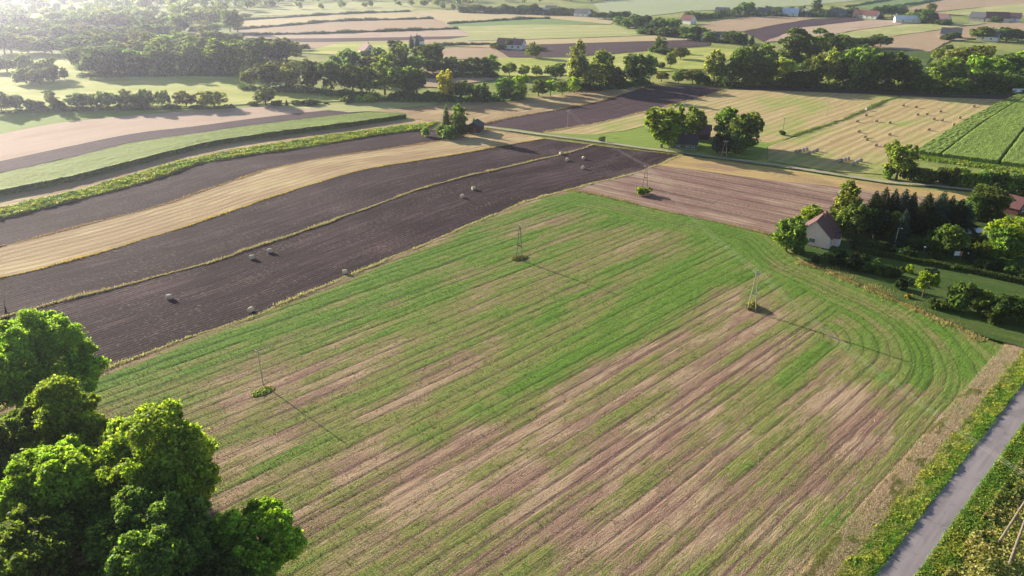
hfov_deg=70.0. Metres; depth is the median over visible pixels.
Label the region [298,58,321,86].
broadleaf tree
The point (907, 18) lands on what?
village house
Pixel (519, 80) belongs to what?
broadleaf tree
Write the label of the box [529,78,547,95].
broadleaf tree
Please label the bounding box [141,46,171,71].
broadleaf tree
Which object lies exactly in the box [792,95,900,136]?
margin grass
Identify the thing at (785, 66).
broadleaf tree
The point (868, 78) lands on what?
broadleaf tree
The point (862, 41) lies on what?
broadleaf tree
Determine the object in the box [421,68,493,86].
field
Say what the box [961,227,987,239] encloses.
garden shed
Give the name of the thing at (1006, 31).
broadleaf tree
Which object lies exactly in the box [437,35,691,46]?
field
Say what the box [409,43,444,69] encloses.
broadleaf tree
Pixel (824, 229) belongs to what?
cream house
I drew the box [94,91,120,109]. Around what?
broadleaf tree
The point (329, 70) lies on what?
broadleaf tree
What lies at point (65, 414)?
broadleaf tree
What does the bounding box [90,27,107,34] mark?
broadleaf tree
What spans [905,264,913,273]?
bush
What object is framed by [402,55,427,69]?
broadleaf tree
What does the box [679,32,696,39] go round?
broadleaf tree
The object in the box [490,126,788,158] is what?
verge
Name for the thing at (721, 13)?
broadleaf tree
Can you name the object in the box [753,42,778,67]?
broadleaf tree
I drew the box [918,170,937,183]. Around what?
bush
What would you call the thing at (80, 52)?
broadleaf tree
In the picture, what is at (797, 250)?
bush
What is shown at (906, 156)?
broadleaf tree
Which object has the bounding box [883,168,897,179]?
bush
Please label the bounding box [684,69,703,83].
broadleaf tree
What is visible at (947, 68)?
broadleaf tree
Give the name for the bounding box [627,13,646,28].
broadleaf tree
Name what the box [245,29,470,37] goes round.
field
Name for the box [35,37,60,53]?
broadleaf tree
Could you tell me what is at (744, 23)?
field
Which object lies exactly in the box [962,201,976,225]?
spruce tree
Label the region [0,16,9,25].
broadleaf tree
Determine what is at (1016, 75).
broadleaf tree
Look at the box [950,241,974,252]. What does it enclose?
bush
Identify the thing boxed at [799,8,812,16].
village house
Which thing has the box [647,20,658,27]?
broadleaf tree
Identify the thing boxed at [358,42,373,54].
farmhouse
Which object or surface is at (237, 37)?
broadleaf tree
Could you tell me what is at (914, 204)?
spruce tree
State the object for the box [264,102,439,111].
meadow
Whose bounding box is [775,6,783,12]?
broadleaf tree
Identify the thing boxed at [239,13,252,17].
broadleaf tree
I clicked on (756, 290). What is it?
utility pole
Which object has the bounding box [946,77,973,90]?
broadleaf tree
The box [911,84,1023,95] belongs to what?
scrub
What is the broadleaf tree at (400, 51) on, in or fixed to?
on the field at (430, 82)
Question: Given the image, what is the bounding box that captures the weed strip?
[0,121,438,218]
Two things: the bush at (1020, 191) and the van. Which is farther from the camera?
the van
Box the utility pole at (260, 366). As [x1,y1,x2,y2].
[255,349,263,385]
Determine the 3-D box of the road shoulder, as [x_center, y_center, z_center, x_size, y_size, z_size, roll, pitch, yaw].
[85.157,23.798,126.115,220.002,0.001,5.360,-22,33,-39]
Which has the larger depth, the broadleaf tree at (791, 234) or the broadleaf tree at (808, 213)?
the broadleaf tree at (808, 213)
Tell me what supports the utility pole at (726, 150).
on the ground at (1010, 46)
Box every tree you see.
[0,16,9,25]
[0,24,29,34]
[0,31,16,53]
[0,32,19,52]
[0,57,16,71]
[0,91,15,110]
[0,306,111,409]
[0,343,12,407]
[0,403,37,483]
[0,433,117,561]
[0,503,100,575]
[1,94,23,109]
[6,13,30,24]
[10,35,36,52]
[10,374,110,476]
[11,66,35,83]
[13,23,39,29]
[13,53,34,70]
[23,98,37,110]
[25,67,52,83]
[26,57,57,76]
[27,17,47,25]
[27,28,48,37]
[29,35,53,53]
[32,19,50,30]
[35,28,59,38]
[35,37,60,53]
[36,101,45,108]
[39,24,53,30]
[41,90,59,110]
[44,12,69,20]
[44,16,75,25]
[45,65,61,81]
[47,25,72,37]
[50,34,78,51]
[58,35,97,49]
[59,67,68,78]
[60,46,84,65]
[62,93,88,106]
[65,30,81,36]
[71,18,82,25]
[72,30,110,45]
[75,47,106,72]
[76,16,101,24]
[76,22,96,31]
[78,46,93,59]
[78,397,222,510]
[80,480,222,575]
[81,10,106,25]
[83,93,97,106]
[85,48,114,72]
[87,46,106,50]
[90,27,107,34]
[90,39,114,46]
[94,8,128,25]
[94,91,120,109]
[99,45,126,71]
[101,25,122,31]
[104,32,124,37]
[105,40,127,52]
[110,50,130,72]
[111,34,130,42]
[112,24,136,33]
[115,88,132,105]
[116,18,127,26]
[122,49,145,71]
[123,39,138,49]
[125,16,147,25]
[125,29,147,39]
[127,54,153,75]
[127,94,145,106]
[128,40,144,52]
[131,23,155,32]
[132,17,146,25]
[134,89,154,106]
[137,32,158,42]
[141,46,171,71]
[143,38,157,52]
[145,16,163,23]
[147,40,173,69]
[148,35,176,44]
[150,17,169,26]
[151,27,168,34]
[152,23,179,33]
[152,89,171,105]
[157,50,182,70]
[163,43,180,60]
[164,15,189,31]
[169,29,185,43]
[172,90,196,105]
[174,41,193,55]
[177,35,205,44]
[177,48,192,70]
[181,42,200,72]
[187,25,214,32]
[194,37,208,53]
[194,91,228,105]
[195,27,209,38]
[195,550,254,575]
[196,48,213,69]
[199,30,226,42]
[204,38,223,69]
[204,41,238,70]
[205,23,220,30]
[210,496,308,575]
[220,9,233,31]
[221,41,252,71]
[223,33,237,40]
[224,38,240,55]
[227,8,244,31]
[232,35,243,39]
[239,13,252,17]
[239,37,263,64]
[239,67,256,85]
[241,37,267,41]
[245,40,269,63]
[252,86,276,104]
[253,60,281,86]
[266,41,291,62]
[271,37,301,61]
[273,61,300,84]
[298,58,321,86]
[299,44,310,49]
[311,60,343,89]
[329,48,361,71]
[338,62,363,89]
[355,66,380,93]
[358,56,383,71]
[370,57,395,94]
[377,52,401,64]
[386,66,418,92]
[387,40,396,47]
[387,43,409,71]
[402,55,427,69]
[403,68,426,92]
[408,36,414,49]
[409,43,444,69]
[414,35,419,46]
[422,60,440,71]
[432,42,443,61]
[436,69,456,95]
[438,56,457,72]
[440,106,450,126]
[446,103,469,128]
[448,80,473,96]
[454,58,471,74]
[457,5,466,10]
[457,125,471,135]
[466,57,491,74]
[469,82,491,101]
[475,5,485,10]
[482,54,501,71]
[489,42,498,47]
[494,76,514,94]
[497,3,509,10]
[501,62,516,74]
[507,8,521,12]
[512,74,529,93]
[517,64,529,75]
[520,4,529,11]
[525,42,541,57]
[527,3,539,12]
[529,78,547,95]
[531,65,542,75]
[543,63,566,79]
[544,79,557,95]
[547,7,557,11]
[556,6,569,12]
[556,81,567,94]
[566,38,591,77]
[566,76,581,92]
[576,61,611,86]
[589,49,615,84]
[593,12,605,18]
[605,67,627,82]
[607,11,615,19]
[613,11,625,17]
[613,16,625,22]
[622,11,631,17]
[623,53,644,79]
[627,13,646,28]
[629,53,657,80]
[639,15,652,24]
[643,106,683,147]
[645,57,658,80]
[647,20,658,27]
[653,36,662,47]
[655,71,669,81]
[658,18,670,26]
[658,37,668,47]
[659,122,680,149]
[664,52,676,65]
[666,18,682,28]
[666,103,689,133]
[670,26,680,35]
[672,47,690,58]
[672,69,684,82]
[678,26,690,36]
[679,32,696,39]
[681,105,707,133]
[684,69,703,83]
[686,25,701,35]
[692,12,700,17]
[700,13,708,17]
[702,31,717,39]
[703,49,725,81]
[708,13,716,17]
[711,131,732,153]
[713,106,738,133]
[716,10,726,17]
[716,62,742,81]
[721,30,747,43]
[721,118,748,142]
[726,133,758,153]
[730,47,754,82]
[732,6,741,12]
[735,111,764,148]
[738,1,755,13]
[740,61,766,82]
[741,44,759,63]
[747,35,754,45]
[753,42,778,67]
[759,54,778,82]
[769,215,808,251]
[774,57,796,80]
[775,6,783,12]
[777,27,804,61]
[785,70,816,86]
[790,28,811,63]
[799,34,823,61]
[800,204,823,220]
[805,53,827,65]
[807,27,834,59]
[809,54,827,82]
[811,0,822,12]
[822,47,843,83]
[827,35,845,53]
[829,178,863,217]
[832,216,847,232]
[834,56,852,81]
[836,33,858,52]
[838,202,877,236]
[844,44,876,84]
[847,7,858,12]
[855,37,871,47]
[859,62,879,83]
[861,190,882,235]
[865,208,892,238]
[866,36,878,45]
[868,53,893,82]
[870,6,881,12]
[872,33,893,46]
[877,51,908,89]
[878,4,890,14]
[879,187,891,231]
[882,139,921,179]
[882,210,901,237]
[886,209,910,247]
[887,5,897,16]
[887,188,899,233]
[891,56,921,82]
[893,189,917,234]
[897,5,908,14]
[903,60,924,84]
[906,73,939,88]
[907,191,920,234]
[912,9,923,15]
[912,213,942,235]
[914,270,940,297]
[916,192,937,231]
[918,9,935,23]
[924,267,939,282]
[925,56,971,83]
[926,3,937,11]
[929,13,939,20]
[930,48,945,59]
[931,223,971,255]
[932,191,953,226]
[938,45,989,70]
[940,195,958,224]
[941,44,953,50]
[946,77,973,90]
[947,280,983,308]
[949,32,962,38]
[951,198,968,226]
[960,224,979,234]
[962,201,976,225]
[966,55,1015,78]
[966,193,989,216]
[968,288,998,316]
[969,26,994,36]
[970,182,1015,222]
[973,45,996,57]
[974,71,1014,88]
[981,53,1023,75]
[981,216,1023,258]
[986,226,1023,259]
[989,292,1023,320]
[998,27,1022,40]
[1003,70,1023,87]
[1005,31,1023,41]
[1008,297,1023,323]
[1015,52,1023,66]
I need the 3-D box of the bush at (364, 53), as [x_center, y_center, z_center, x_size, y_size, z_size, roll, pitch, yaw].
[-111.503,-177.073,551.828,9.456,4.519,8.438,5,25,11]
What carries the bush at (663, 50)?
on the meadow at (696, 58)
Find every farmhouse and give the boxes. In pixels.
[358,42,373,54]
[409,35,424,44]
[496,37,525,49]
[670,132,698,149]
[680,14,696,24]
[700,31,721,40]
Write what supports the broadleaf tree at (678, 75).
on the ground at (1010, 46)
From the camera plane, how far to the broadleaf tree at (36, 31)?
606.83 m
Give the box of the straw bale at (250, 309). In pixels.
[247,306,254,312]
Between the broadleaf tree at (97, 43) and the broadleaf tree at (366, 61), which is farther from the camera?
the broadleaf tree at (97, 43)
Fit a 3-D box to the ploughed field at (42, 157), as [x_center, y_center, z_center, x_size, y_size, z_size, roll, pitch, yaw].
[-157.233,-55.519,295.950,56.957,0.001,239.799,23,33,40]
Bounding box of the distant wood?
[0,0,592,22]
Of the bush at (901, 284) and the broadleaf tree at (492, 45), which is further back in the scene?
the broadleaf tree at (492, 45)
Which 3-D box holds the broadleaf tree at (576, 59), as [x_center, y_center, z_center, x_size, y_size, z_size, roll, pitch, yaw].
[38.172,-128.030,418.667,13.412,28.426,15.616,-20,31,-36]
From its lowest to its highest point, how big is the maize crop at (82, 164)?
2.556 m
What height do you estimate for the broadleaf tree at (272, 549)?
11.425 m
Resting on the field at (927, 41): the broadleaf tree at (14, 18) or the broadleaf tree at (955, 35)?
the broadleaf tree at (955, 35)
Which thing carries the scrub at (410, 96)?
on the ground at (1010, 46)
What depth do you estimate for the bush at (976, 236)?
200.17 m
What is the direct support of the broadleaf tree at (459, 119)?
on the ploughed field at (134, 199)
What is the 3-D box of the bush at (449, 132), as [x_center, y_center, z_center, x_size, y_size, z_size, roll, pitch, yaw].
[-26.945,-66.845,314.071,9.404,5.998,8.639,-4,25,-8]
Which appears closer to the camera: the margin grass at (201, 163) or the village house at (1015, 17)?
the margin grass at (201, 163)
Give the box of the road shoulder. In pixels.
[872,407,1015,574]
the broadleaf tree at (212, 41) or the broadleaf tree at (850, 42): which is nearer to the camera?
the broadleaf tree at (212, 41)
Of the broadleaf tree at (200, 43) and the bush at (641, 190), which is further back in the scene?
the broadleaf tree at (200, 43)
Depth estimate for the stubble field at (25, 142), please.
335.94 m
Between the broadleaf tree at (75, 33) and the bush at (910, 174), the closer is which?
the bush at (910, 174)
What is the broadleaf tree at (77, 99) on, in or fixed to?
on the meadow at (71, 84)
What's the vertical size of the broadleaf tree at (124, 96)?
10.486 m
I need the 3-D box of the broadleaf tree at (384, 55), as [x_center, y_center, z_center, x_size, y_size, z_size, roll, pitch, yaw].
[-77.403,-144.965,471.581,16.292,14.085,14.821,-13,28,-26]
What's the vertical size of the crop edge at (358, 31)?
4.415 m
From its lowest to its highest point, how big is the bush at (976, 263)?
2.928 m
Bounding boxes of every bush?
[51,100,68,110]
[246,101,259,105]
[269,100,281,105]
[290,100,300,104]
[300,98,321,104]
[339,95,354,102]
[354,95,362,101]
[358,50,370,55]
[362,93,376,101]
[371,47,386,55]
[420,127,429,136]
[436,124,443,136]
[439,125,459,138]
[495,43,505,49]
[598,136,605,141]
[620,17,634,27]
[635,29,647,33]
[635,186,653,194]
[643,28,656,34]
[648,46,657,51]
[651,48,673,53]
[653,26,673,35]
[658,62,665,67]
[695,73,710,83]
[793,241,804,253]
[809,254,824,263]
[821,249,847,265]
[845,250,871,270]
[849,240,873,248]
[859,256,882,271]
[870,263,891,275]
[881,244,895,252]
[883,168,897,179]
[884,264,906,277]
[895,163,919,179]
[895,278,913,289]
[898,245,917,256]
[902,83,914,91]
[904,294,913,298]
[905,239,924,249]
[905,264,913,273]
[915,167,935,182]
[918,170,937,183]
[921,229,942,251]
[925,251,944,259]
[927,297,950,309]
[934,19,953,24]
[936,167,949,183]
[939,34,954,39]
[944,166,960,186]
[946,290,966,310]
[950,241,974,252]
[954,167,975,186]
[963,249,982,262]
[967,230,986,243]
[968,173,983,186]
[971,240,993,257]
[971,258,984,268]
[973,183,1003,191]
[974,168,995,186]
[979,259,1004,271]
[980,309,1005,324]
[990,16,1003,21]
[992,170,1010,186]
[998,179,1020,190]
[1002,262,1019,274]
[1007,172,1023,188]
[1008,266,1023,276]
[1009,188,1023,196]
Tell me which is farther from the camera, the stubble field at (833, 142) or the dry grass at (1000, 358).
the stubble field at (833, 142)
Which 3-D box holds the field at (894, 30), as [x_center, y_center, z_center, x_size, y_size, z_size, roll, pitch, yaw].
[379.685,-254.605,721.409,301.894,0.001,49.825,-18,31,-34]
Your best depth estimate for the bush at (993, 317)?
158.57 m
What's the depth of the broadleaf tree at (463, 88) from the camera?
389.95 m
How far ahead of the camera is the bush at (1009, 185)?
245.94 m
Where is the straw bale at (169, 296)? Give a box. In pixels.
[166,294,172,299]
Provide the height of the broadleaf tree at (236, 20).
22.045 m
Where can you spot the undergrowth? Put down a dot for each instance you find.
(974, 535)
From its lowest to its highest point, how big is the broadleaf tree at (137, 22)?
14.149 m
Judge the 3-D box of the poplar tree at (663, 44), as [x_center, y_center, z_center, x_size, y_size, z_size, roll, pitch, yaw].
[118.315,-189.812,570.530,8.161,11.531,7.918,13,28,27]
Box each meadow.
[0,51,340,112]
[0,105,255,133]
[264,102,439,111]
[302,42,409,57]
[470,47,735,76]
[855,50,932,77]
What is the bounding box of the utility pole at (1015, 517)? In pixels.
[996,501,1023,571]
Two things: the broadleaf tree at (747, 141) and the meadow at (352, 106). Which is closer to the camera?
the broadleaf tree at (747, 141)
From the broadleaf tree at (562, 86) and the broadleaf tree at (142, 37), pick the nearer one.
the broadleaf tree at (562, 86)
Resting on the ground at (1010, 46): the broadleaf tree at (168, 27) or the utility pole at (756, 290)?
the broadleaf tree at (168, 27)
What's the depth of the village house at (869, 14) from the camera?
834.73 m
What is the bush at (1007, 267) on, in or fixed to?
on the garden lawn at (1008, 330)
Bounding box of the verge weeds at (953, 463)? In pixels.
[834,349,1023,575]
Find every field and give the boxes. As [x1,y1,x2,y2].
[0,106,323,160]
[0,110,358,172]
[0,119,434,206]
[0,129,488,244]
[0,130,542,275]
[0,139,590,315]
[0,145,679,402]
[0,191,1023,575]
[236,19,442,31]
[241,12,426,26]
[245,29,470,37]
[253,2,414,15]
[266,36,466,41]
[269,39,447,47]
[373,85,647,124]
[412,10,612,23]
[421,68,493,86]
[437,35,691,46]
[442,24,654,40]
[442,48,508,58]
[449,19,603,26]
[484,85,723,131]
[498,40,709,57]
[545,90,894,141]
[573,166,958,233]
[594,0,854,15]
[659,156,968,200]
[700,16,813,30]
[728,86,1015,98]
[744,17,863,41]
[765,20,902,41]
[768,97,1001,173]
[836,22,982,37]
[854,0,925,8]
[869,22,1023,50]
[909,0,1023,11]
[939,3,1023,15]
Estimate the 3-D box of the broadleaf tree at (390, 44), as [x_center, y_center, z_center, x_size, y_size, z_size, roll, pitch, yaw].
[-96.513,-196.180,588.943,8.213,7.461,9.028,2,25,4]
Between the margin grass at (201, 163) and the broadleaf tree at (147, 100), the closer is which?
the margin grass at (201, 163)
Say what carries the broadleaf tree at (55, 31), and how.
on the ground at (1010, 46)
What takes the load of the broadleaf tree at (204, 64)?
on the ground at (1010, 46)
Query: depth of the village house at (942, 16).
791.93 m
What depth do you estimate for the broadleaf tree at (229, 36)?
610.26 m
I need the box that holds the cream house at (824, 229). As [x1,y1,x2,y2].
[804,211,842,248]
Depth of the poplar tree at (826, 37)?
502.96 m
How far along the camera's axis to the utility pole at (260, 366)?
135.84 m
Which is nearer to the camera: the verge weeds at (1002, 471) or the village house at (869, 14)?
the verge weeds at (1002, 471)
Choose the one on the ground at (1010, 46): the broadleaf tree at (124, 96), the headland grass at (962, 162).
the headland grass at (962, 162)
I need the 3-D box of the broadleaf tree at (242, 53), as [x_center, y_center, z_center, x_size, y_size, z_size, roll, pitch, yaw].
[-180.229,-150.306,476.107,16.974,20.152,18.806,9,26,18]
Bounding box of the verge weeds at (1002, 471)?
[916,424,1023,575]
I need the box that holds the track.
[484,126,974,190]
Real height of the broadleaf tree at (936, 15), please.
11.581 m
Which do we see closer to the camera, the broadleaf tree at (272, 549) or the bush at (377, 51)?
the broadleaf tree at (272, 549)
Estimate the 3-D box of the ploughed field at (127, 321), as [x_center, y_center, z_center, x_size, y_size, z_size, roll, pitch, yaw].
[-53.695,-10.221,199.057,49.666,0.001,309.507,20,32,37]
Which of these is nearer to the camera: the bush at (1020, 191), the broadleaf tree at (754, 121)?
the bush at (1020, 191)
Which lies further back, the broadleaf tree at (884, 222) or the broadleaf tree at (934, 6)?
the broadleaf tree at (934, 6)
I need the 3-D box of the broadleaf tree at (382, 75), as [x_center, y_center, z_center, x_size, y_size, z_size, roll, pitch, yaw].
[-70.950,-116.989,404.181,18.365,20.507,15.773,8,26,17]
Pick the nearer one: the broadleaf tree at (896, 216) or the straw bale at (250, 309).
the straw bale at (250, 309)
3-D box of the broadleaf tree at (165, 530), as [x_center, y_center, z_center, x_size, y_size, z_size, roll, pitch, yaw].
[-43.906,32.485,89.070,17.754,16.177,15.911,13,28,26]
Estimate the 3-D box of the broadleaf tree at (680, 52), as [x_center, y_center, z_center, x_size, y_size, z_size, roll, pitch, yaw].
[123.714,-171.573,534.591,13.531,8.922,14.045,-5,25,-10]
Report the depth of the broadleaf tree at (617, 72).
423.69 m
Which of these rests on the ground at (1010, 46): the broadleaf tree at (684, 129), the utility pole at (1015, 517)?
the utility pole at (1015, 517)
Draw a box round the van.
[1012,88,1023,92]
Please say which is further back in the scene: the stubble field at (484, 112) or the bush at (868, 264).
the stubble field at (484, 112)
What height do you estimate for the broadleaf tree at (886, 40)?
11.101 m
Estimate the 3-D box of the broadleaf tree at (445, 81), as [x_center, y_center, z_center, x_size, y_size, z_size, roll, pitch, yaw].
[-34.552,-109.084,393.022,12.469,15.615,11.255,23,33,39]
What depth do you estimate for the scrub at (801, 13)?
859.10 m
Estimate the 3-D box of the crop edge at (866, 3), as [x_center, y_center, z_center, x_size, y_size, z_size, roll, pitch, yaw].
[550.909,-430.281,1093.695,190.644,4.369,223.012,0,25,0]
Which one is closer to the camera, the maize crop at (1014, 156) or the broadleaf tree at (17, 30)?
the maize crop at (1014, 156)
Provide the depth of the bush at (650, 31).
683.66 m
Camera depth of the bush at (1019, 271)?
180.96 m
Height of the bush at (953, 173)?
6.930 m
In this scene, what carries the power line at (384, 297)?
attached to the utility pole at (521, 243)
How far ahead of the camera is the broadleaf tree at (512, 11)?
894.40 m
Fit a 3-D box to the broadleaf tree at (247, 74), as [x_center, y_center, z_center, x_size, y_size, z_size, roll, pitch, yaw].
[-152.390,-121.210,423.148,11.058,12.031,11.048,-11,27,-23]
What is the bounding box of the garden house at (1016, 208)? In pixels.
[993,194,1023,215]
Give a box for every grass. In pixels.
[1,129,422,218]
[484,128,681,155]
[485,84,651,123]
[542,89,726,132]
[567,189,769,234]
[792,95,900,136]
[792,258,986,342]
[796,343,1022,575]
[917,154,1023,173]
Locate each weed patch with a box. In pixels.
[252,385,273,396]
[512,255,526,260]
[745,300,758,309]
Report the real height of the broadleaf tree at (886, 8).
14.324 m
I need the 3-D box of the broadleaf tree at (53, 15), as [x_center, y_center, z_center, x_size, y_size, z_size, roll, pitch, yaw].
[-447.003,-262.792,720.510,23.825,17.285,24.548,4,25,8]
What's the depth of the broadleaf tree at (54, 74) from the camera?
441.33 m
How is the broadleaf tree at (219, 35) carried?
on the ground at (1010, 46)
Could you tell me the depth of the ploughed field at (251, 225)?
216.84 m
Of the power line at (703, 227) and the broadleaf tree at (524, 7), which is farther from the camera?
the broadleaf tree at (524, 7)
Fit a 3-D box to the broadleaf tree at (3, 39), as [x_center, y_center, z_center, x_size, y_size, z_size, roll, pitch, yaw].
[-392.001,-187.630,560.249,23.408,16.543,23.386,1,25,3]
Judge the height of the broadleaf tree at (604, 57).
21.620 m
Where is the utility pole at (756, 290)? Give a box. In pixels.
[747,271,761,310]
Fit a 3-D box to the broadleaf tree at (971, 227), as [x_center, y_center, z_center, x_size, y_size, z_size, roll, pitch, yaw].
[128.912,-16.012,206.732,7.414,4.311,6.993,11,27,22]
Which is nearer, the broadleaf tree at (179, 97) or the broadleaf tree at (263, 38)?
the broadleaf tree at (179, 97)
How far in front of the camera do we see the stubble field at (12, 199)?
283.94 m
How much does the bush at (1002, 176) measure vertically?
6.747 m
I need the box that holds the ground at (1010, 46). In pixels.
[0,0,1023,575]
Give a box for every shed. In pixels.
[468,119,484,133]
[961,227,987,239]
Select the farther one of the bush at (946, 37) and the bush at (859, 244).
the bush at (946, 37)
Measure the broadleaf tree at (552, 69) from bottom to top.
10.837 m
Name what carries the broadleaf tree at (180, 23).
on the ground at (1010, 46)
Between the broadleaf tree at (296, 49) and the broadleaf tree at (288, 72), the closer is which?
the broadleaf tree at (288, 72)
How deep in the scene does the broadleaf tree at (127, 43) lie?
498.06 m
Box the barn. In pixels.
[685,123,711,140]
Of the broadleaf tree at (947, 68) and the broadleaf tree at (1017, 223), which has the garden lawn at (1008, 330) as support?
the broadleaf tree at (1017, 223)
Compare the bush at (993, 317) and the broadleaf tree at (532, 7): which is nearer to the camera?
the bush at (993, 317)
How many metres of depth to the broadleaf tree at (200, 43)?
498.68 m
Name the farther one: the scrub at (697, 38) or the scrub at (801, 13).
the scrub at (801, 13)
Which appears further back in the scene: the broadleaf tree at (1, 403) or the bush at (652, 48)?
the bush at (652, 48)
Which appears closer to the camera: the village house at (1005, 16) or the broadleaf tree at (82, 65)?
the broadleaf tree at (82, 65)
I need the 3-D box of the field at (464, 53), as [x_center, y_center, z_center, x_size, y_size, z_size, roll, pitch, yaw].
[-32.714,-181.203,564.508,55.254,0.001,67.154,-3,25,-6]
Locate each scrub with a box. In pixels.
[0,103,235,113]
[76,65,245,78]
[236,81,528,102]
[344,68,499,80]
[458,8,594,16]
[566,77,653,91]
[636,23,748,44]
[686,6,935,23]
[702,76,918,91]
[757,45,881,69]
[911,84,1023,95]
[931,68,1015,86]
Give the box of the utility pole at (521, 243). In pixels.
[516,227,522,260]
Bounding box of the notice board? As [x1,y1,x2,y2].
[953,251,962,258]
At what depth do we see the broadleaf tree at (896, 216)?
202.95 m
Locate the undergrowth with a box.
[943,454,1023,575]
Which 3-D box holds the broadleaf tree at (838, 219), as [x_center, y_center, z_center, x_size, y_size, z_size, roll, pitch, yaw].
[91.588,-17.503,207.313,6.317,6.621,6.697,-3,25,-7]
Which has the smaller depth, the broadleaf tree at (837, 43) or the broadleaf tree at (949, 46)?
the broadleaf tree at (837, 43)
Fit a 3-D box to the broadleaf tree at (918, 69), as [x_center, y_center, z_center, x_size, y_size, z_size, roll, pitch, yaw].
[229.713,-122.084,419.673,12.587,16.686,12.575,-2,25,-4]
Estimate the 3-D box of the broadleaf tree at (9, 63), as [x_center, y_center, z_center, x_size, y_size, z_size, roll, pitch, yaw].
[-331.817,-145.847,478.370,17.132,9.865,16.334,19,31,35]
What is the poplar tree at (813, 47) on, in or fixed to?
on the ground at (1010, 46)
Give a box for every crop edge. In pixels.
[233,15,433,29]
[242,26,458,35]
[244,9,411,19]
[439,41,489,45]
[447,16,550,23]
[845,0,890,6]
[883,0,939,9]
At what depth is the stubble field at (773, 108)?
370.65 m
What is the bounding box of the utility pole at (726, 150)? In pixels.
[720,140,727,161]
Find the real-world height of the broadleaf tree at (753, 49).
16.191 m
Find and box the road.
[875,384,1023,575]
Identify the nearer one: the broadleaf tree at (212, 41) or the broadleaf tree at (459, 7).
the broadleaf tree at (212, 41)
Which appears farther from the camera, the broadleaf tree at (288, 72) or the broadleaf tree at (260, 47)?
the broadleaf tree at (260, 47)
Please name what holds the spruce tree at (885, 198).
on the garden lawn at (1008, 330)
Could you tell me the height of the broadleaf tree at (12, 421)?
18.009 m
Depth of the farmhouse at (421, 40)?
604.62 m
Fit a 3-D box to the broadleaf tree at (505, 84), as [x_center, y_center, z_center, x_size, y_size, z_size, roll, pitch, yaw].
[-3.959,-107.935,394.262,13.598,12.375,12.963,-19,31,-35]
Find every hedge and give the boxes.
[854,246,951,269]
[954,263,1023,283]
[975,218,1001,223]
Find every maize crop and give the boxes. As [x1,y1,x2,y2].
[0,112,405,195]
[918,94,1023,156]
[942,98,1023,163]
[1001,132,1023,166]
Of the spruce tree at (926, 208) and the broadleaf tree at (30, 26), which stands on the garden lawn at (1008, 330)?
the spruce tree at (926, 208)
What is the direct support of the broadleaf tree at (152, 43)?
on the ground at (1010, 46)
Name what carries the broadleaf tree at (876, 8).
on the ground at (1010, 46)
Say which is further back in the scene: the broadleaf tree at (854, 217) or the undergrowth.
the broadleaf tree at (854, 217)
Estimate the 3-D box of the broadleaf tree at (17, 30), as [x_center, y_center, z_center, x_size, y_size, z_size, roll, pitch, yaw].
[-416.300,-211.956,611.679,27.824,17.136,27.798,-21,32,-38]
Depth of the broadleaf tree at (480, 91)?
387.29 m
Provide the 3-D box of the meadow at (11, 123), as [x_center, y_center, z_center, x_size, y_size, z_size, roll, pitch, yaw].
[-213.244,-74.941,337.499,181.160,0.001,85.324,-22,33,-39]
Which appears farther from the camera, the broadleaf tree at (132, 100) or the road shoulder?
the broadleaf tree at (132, 100)
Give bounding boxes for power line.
[262,226,516,350]
[519,141,724,226]
[647,166,757,271]
[757,274,1021,472]
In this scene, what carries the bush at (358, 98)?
on the ground at (1010, 46)
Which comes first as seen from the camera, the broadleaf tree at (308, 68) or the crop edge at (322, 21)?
the broadleaf tree at (308, 68)
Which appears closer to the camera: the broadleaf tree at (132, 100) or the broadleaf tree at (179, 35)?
the broadleaf tree at (132, 100)
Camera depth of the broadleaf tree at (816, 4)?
880.89 m
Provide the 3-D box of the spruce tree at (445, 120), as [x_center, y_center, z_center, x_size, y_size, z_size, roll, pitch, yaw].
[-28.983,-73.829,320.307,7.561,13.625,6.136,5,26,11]
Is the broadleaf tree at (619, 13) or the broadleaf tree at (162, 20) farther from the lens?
the broadleaf tree at (619, 13)
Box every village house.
[539,8,548,14]
[545,5,557,7]
[574,8,591,16]
[714,7,729,12]
[758,7,774,15]
[782,8,798,16]
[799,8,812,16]
[829,9,846,16]
[852,9,865,17]
[863,10,880,18]
[893,15,920,22]
[938,13,950,19]
[940,27,962,35]
[968,12,985,21]
[976,30,1001,41]
[985,11,1009,21]
[1009,12,1022,21]
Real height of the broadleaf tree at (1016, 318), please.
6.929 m
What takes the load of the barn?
on the ground at (1010, 46)
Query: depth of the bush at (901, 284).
174.53 m
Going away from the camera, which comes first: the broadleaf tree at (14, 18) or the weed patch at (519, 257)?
the weed patch at (519, 257)
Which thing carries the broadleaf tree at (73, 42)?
on the ground at (1010, 46)
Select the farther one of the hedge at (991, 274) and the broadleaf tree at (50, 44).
the broadleaf tree at (50, 44)
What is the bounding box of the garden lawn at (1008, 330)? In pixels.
[771,189,1023,346]

